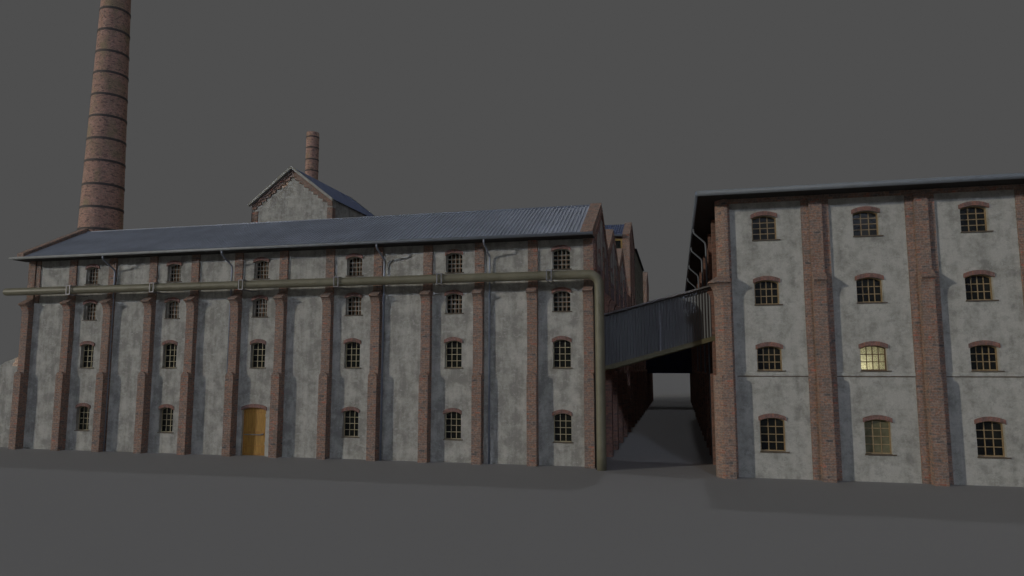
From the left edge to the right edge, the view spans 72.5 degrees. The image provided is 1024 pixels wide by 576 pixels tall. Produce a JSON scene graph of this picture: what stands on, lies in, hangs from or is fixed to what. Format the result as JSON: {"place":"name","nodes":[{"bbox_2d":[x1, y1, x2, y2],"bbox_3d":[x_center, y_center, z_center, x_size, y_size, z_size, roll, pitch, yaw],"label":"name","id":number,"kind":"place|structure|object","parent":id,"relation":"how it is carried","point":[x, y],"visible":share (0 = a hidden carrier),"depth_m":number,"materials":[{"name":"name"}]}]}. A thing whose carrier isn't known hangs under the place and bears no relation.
{"place":"outdoors","nodes":[
{"label":"outdoors","id":0,"kind":"place"},
{"bbox_2d":[0,373,1023,575],"bbox_3d":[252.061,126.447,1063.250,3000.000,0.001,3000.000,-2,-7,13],"label":"ground","id":1,"kind":"structure","parent":0,"point":[658,497],"depth_m":23.29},
{"bbox_2d":[0,357,17,446],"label":"annex","id":2,"kind":"object","parent":1,"relation":"on","point":[8,369],"visible":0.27,"depth_m":44.63,"materials":[{"name":"grey stone"}]},
{"bbox_2d":[77,0,130,230],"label":"chimney","id":3,"kind":"object","parent":1,"relation":"on","point":[101,207],"visible":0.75,"depth_m":61.06,"materials":[{"name":"brick"}]},
{"bbox_2d":[8,203,613,468],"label":"mill building","id":4,"kind":"structure","parent":1,"relation":"on","point":[480,373],"depth_m":39.70,"materials":[{"name":"weathered grey plaster"},{"name":"weathered red brick"},{"name":"dark glass"}]},
{"bbox_2d":[74,403,90,430],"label":"window","id":5,"kind":"structure","parent":4,"relation":"in","point":[83,424],"depth_m":42.95,"materials":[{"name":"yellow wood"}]},
{"bbox_2d":[80,341,94,367],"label":"window","id":6,"kind":"structure","parent":4,"relation":"in","point":[89,348],"depth_m":43.38,"materials":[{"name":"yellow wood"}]},
{"bbox_2d":[82,299,97,320],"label":"window","id":7,"kind":"structure","parent":4,"relation":"in","point":[93,304],"depth_m":43.74,"materials":[{"name":"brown wood"}]},
{"bbox_2d":[84,264,99,284],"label":"window","id":8,"kind":"structure","parent":4,"relation":"in","point":[94,276],"depth_m":43.98,"materials":[{"name":"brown wood"}]},
{"bbox_2d":[157,404,173,432],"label":"window","id":9,"kind":"structure","parent":4,"relation":"in","point":[167,413],"depth_m":41.59,"materials":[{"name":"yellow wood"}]},
{"bbox_2d":[162,340,177,367],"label":"window","id":10,"kind":"structure","parent":4,"relation":"in","point":[171,349],"depth_m":42.02,"materials":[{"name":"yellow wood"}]},
{"bbox_2d":[164,297,179,318],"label":"window","id":11,"kind":"structure","parent":4,"relation":"in","point":[174,306],"depth_m":42.42,"materials":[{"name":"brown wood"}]},
{"bbox_2d":[166,261,181,281],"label":"window","id":12,"kind":"structure","parent":4,"relation":"in","point":[176,269],"depth_m":42.63,"materials":[{"name":"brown wood"}]},
{"bbox_2d":[241,404,266,455],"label":"door","id":13,"kind":"structure","parent":4,"relation":"in","point":[254,425],"depth_m":40.16,"materials":[{"name":"brown wood"}]},
{"bbox_2d":[250,339,265,367],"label":"window","id":14,"kind":"structure","parent":4,"relation":"in","point":[258,361],"depth_m":40.67,"materials":[{"name":"yellow wood"}]},
{"bbox_2d":[251,295,267,317],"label":"window","id":15,"kind":"structure","parent":4,"relation":"in","point":[261,311],"depth_m":41.06,"materials":[{"name":"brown wood"}]},
{"bbox_2d":[253,257,269,279],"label":"window","id":16,"kind":"structure","parent":4,"relation":"in","point":[263,266],"depth_m":41.31,"materials":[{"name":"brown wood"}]},
{"bbox_2d":[3,269,606,470],"bbox_3d":[-13.522,4.519,39.393,37.503,10.000,1.445,-2,-7,13],"label":"overhead pipe","id":17,"kind":"object","parent":4,"relation":"attached to","point":[547,276],"visible":1,"depth_m":37.27,"materials":[{"name":"metal"}]},
{"bbox_2d":[341,407,359,437],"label":"window","id":18,"kind":"structure","parent":4,"relation":"in","point":[350,416],"depth_m":38.88,"materials":[{"name":"yellow wood"}]},
{"bbox_2d":[343,338,360,367],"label":"window","id":19,"kind":"structure","parent":4,"relation":"in","point":[352,348],"depth_m":39.31,"materials":[{"name":"black wood"}]},
{"bbox_2d":[344,292,362,315],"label":"window","id":20,"kind":"structure","parent":4,"relation":"in","point":[354,302],"depth_m":39.71,"materials":[{"name":"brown wood"}]},
{"bbox_2d":[346,253,362,276],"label":"window","id":21,"kind":"structure","parent":4,"relation":"in","point":[355,264],"depth_m":39.96,"materials":[{"name":"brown wood"}]},
{"bbox_2d":[443,408,462,440],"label":"window","id":22,"kind":"structure","parent":4,"relation":"in","point":[453,417],"depth_m":37.52,"materials":[{"name":"black wood"}]},
{"bbox_2d":[444,337,462,368],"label":"window","id":23,"kind":"structure","parent":4,"relation":"in","point":[453,347],"depth_m":37.96,"materials":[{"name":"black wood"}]},
{"bbox_2d":[444,290,463,313],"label":"window","id":24,"kind":"structure","parent":4,"relation":"in","point":[454,301],"depth_m":38.38,"materials":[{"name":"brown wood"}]},
{"bbox_2d":[445,249,463,272],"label":"window","id":25,"kind":"structure","parent":4,"relation":"in","point":[454,261],"depth_m":38.60,"materials":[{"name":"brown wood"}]},
{"bbox_2d":[551,245,571,269],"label":"window","id":26,"kind":"structure","parent":4,"relation":"in","point":[561,257],"depth_m":37.27,"materials":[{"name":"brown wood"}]},
{"bbox_2d":[551,287,571,311],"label":"window","id":27,"kind":"structure","parent":4,"relation":"in","point":[561,299],"depth_m":37.03,"materials":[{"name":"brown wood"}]},
{"bbox_2d":[552,336,572,368],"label":"window","id":28,"kind":"structure","parent":4,"relation":"in","point":[562,347],"depth_m":36.60,"materials":[{"name":"black wood"}]},
{"bbox_2d":[552,409,573,442],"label":"window","id":29,"kind":"structure","parent":4,"relation":"in","point":[562,419],"depth_m":36.17,"materials":[{"name":"black wood"}]},
{"bbox_2d":[248,166,374,222],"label":"headhouse","id":30,"kind":"structure","parent":1,"relation":"on","point":[290,193],"depth_m":63.73,"materials":[{"name":"grey brick"}]},
{"bbox_2d":[305,131,318,179],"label":"chimney","id":31,"kind":"object","parent":30,"relation":"on","point":[312,155],"visible":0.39,"depth_m":81.33,"materials":[{"name":"brick"}]},
{"bbox_2d":[605,222,641,426],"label":"tall block","id":32,"kind":"structure","parent":1,"relation":"on","point":[624,237],"depth_m":65.74,"materials":[{"name":"brown brick"}]},
{"bbox_2d":[615,238,621,247],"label":"window","id":33,"kind":"structure","parent":32,"relation":"in","point":[618,241],"depth_m":65.74,"materials":[{"name":"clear glass"}]},
{"bbox_2d":[643,272,652,406],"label":"end gable block","id":34,"kind":"structure","parent":1,"relation":"on","point":[646,299],"depth_m":101.73,"materials":[{"name":"brown brick"}]},
{"bbox_2d":[646,348,691,372],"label":"bridge","id":35,"kind":"structure","parent":34,"relation":"attached to","point":[679,362],"depth_m":88.20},
{"bbox_2d":[0,0,1023,364],"label":"sky","id":36,"kind":"structure","parent":0,"point":[633,108],"materials":[{"name":"grey"}]},
{"bbox_2d":[605,229,623,449],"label":"gabled range","id":37,"kind":"structure","parent":0,"point":[617,374],"depth_m":46.76,"materials":[{"name":"brown brick"}]},
{"bbox_2d":[616,248,630,436],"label":"gabled range","id":38,"kind":"structure","parent":0,"point":[624,369],"depth_m":54.59,"materials":[{"name":"brown brick"}]},
{"bbox_2d":[634,248,647,414],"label":"building","id":39,"kind":"structure","parent":0,"point":[638,268],"depth_m":78.86,"materials":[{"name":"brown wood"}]},
{"bbox_2d":[690,347,695,411],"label":"warehouse","id":40,"kind":"structure","parent":0,"point":[692,392],"depth_m":83.71,"materials":[{"name":"brown brick"}]},
{"bbox_2d":[685,173,1023,486],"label":"warehouse","id":41,"kind":"structure","parent":0,"point":[868,331],"depth_m":31.42,"materials":[{"name":"weathered grey plaster"},{"name":"weathered red brick"},{"name":"dark glass"}]},
{"bbox_2d":[604,285,714,369],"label":"covered bridge","id":42,"kind":"structure","parent":41,"relation":"attached to","point":[660,327],"depth_m":37.54,"materials":[{"name":"grey metal"}]},
{"bbox_2d":[750,211,779,240],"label":"window","id":43,"kind":"structure","parent":41,"relation":"in","point":[763,227],"depth_m":33.20,"materials":[{"name":"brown wood"}]},
{"bbox_2d":[753,276,782,305],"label":"window","id":44,"kind":"structure","parent":41,"relation":"in","point":[766,292],"depth_m":32.85,"materials":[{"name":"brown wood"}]},
{"bbox_2d":[755,342,785,371],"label":"window","id":45,"kind":"structure","parent":41,"relation":"in","point":[769,358],"depth_m":32.50,"materials":[{"name":"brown wood"}]},
{"bbox_2d":[758,413,789,452],"bbox_3d":[11.995,6.640,32.012,1.290,1.761,0.342,-2,-7,13],"label":"window","id":46,"kind":"structure","parent":41,"relation":"in","point":[772,427],"depth_m":32.11,"materials":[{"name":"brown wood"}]},
{"bbox_2d":[851,206,883,236],"bbox_3d":[16.297,-3.038,32.098,1.290,1.411,0.342,-2,-7,13],"label":"window","id":47,"kind":"structure","parent":41,"relation":"in","point":[865,223],"depth_m":32.19,"materials":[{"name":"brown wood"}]},
{"bbox_2d":[855,273,887,303],"bbox_3d":[16.297,0.017,31.749,1.290,1.381,0.342,-2,-7,13],"label":"window","id":48,"kind":"structure","parent":41,"relation":"in","point":[869,290],"depth_m":31.84,"materials":[{"name":"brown wood"}]},
{"bbox_2d":[859,341,891,371],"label":"window","id":49,"kind":"structure","parent":41,"relation":"in","point":[872,356],"depth_m":31.48,"materials":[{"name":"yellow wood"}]},
{"bbox_2d":[863,415,896,455],"bbox_3d":[16.297,6.525,31.006,1.290,1.761,0.342,-2,-7,13],"label":"window","id":50,"kind":"structure","parent":41,"relation":"in","point":[877,427],"depth_m":31.10,"materials":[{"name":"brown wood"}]},
{"bbox_2d":[958,201,993,232],"bbox_3d":[20.600,-3.153,31.092,1.290,1.411,0.342,-2,-7,13],"label":"window","id":51,"kind":"structure","parent":41,"relation":"in","point":[972,218],"depth_m":31.18,"materials":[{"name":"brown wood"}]},
{"bbox_2d":[963,270,998,300],"bbox_3d":[20.600,-0.098,30.743,1.290,1.381,0.342,-2,-7,13],"label":"window","id":52,"kind":"structure","parent":41,"relation":"in","point":[978,287],"depth_m":30.83,"materials":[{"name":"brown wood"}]},
{"bbox_2d":[968,340,1004,371],"bbox_3d":[20.600,2.962,30.393,1.290,1.361,0.342,-2,-7,13],"label":"window","id":53,"kind":"structure","parent":41,"relation":"in","point":[983,355],"depth_m":30.48,"materials":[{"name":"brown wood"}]},
{"bbox_2d":[974,416,1011,458],"bbox_3d":[20.600,6.410,30.000,1.290,1.761,0.342,-2,-7,13],"label":"window","id":54,"kind":"structure","parent":41,"relation":"in","point":[989,432],"depth_m":30.09,"materials":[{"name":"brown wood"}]}
]}

